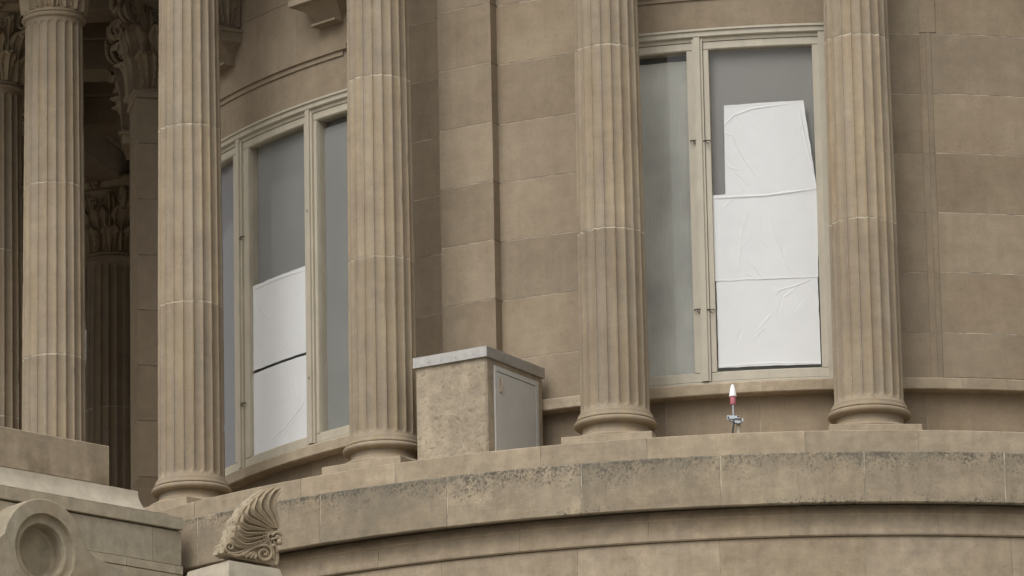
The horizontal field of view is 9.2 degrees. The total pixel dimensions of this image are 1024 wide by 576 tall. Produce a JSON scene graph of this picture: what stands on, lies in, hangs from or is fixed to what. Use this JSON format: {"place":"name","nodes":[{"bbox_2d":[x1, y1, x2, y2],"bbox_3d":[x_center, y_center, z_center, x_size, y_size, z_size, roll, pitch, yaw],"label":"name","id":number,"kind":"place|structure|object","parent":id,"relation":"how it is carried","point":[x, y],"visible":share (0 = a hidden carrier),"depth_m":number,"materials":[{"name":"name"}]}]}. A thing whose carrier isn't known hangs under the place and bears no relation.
{"place":"outdoors","nodes":[
{"label":"outdoors","id":0,"kind":"place"},
{"bbox_2d":[157,430,1023,575],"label":"parapet","id":1,"kind":"structure","parent":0,"point":[877,503],"depth_m":63.70,"materials":[{"name":"stone"}]},
{"bbox_2d":[144,0,231,511],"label":"fluted column","id":2,"kind":"structure","parent":1,"relation":"on","point":[191,442],"depth_m":67.97,"materials":[{"name":"stone"}]},
{"bbox_2d":[322,0,417,474],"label":"fluted column","id":3,"kind":"structure","parent":1,"relation":"on","point":[382,344],"depth_m":66.31,"materials":[{"name":"stone"}]},
{"bbox_2d":[413,346,544,459],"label":"concrete box","id":4,"kind":"object","parent":1,"relation":"on","point":[479,399],"visible":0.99,"depth_m":65.25,"materials":[{"name":"concrete"}]},
{"bbox_2d":[497,372,535,449],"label":"door","id":5,"kind":"structure","parent":4,"relation":"in","point":[516,398],"depth_m":65.42,"materials":[{"name":"grey paint"}]},
{"bbox_2d":[104,0,1023,507],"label":"curved wall","id":6,"kind":"structure","parent":1,"relation":"on","point":[494,168],"depth_m":66.65,"materials":[{"name":"stone"}]},
{"bbox_2d":[221,88,349,475],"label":"window","id":7,"kind":"structure","parent":6,"relation":"in","point":[284,173],"depth_m":69.00,"materials":[{"name":"grey glass"}]},
{"bbox_2d":[253,266,305,370],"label":"paper sheet","id":8,"kind":"object","parent":7,"relation":"attached to","point":[279,317],"visible":1,"depth_m":68.83,"materials":[{"name":"white paper"}]},
{"bbox_2d":[253,355,306,454],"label":"paper sheet","id":9,"kind":"object","parent":7,"relation":"attached to","point":[280,404],"visible":1,"depth_m":68.58,"materials":[{"name":"white paper"}]},
{"bbox_2d":[639,23,832,387],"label":"window","id":10,"kind":"structure","parent":6,"relation":"in","point":[683,103],"depth_m":66.37,"materials":[{"name":"grey glass"}]},
{"bbox_2d":[713,189,817,280],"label":"paper sheet","id":11,"kind":"object","parent":10,"relation":"attached to","point":[766,235],"visible":1,"depth_m":66.03,"materials":[{"name":"white paper"}]},
{"bbox_2d":[716,277,820,367],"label":"paper sheet","id":12,"kind":"object","parent":10,"relation":"attached to","point":[765,322],"visible":1,"depth_m":65.79,"materials":[{"name":"white paper"}]},
{"bbox_2d":[724,100,815,193],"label":"paper sheet","id":13,"kind":"object","parent":10,"relation":"attached to","point":[767,145],"visible":1,"depth_m":66.27,"materials":[{"name":"white paper"}]},
{"bbox_2d":[561,0,657,443],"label":"fluted column","id":14,"kind":"structure","parent":1,"relation":"on","point":[614,359],"depth_m":65.38,"materials":[{"name":"stone"}]},
{"bbox_2d":[727,384,742,432],"bbox_3d":[2.260,1.289,64.676,0.169,0.643,0.091,-2,-15,3],"label":"beacon lamp","id":15,"kind":"object","parent":1,"relation":"on","point":[736,420],"visible":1,"depth_m":64.65,"materials":[{"name":"white plastic"}]},
{"bbox_2d":[823,0,922,430],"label":"fluted column","id":16,"kind":"structure","parent":1,"relation":"on","point":[866,340],"depth_m":65.18,"materials":[{"name":"stone"}]},
{"label":"ground","id":17,"kind":"structure","parent":0,"visible":0},
{"bbox_2d":[0,426,182,575],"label":"portico wall","id":18,"kind":"structure","parent":17,"relation":"on","point":[66,509],"depth_m":64.91,"materials":[{"name":"stone"}]},
{"bbox_2d":[0,2,24,429],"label":"fluted column","id":19,"kind":"structure","parent":18,"relation":"on","point":[12,59],"depth_m":73.18,"materials":[{"name":"stone"}]},
{"bbox_2d":[22,112,23,213],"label":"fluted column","id":20,"kind":"structure","parent":18,"relation":"on","point":[22,159],"depth_m":77.74,"materials":[{"name":"stone"}]},
{"bbox_2d":[19,0,88,441],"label":"fluted column","id":21,"kind":"structure","parent":18,"relation":"on","point":[54,358],"depth_m":70.30,"materials":[{"name":"stone"}]},
{"bbox_2d":[84,174,130,489],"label":"fluted column","id":22,"kind":"structure","parent":18,"relation":"on","point":[107,266],"depth_m":80.50,"materials":[{"name":"stone"}]},
{"bbox_2d":[0,0,129,308],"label":"entablature","id":23,"kind":"structure","parent":22,"relation":"on","point":[104,157],"depth_m":78.43,"materials":[{"name":"stone"}]},
{"bbox_2d":[187,560,281,575],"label":"corner pedestal","id":24,"kind":"object","parent":17,"relation":"on","point":[230,568],"visible":1,"depth_m":62.95,"materials":[{"name":"stone"}]},
{"bbox_2d":[212,486,282,566],"bbox_3d":[-2.618,2.330,63.203,0.769,0.823,0.252,12,-20,-40],"label":"palmette ornament","id":25,"kind":"object","parent":24,"relation":"on","point":[251,533],"visible":1,"depth_m":63.14,"materials":[{"name":"stone"}]}
]}

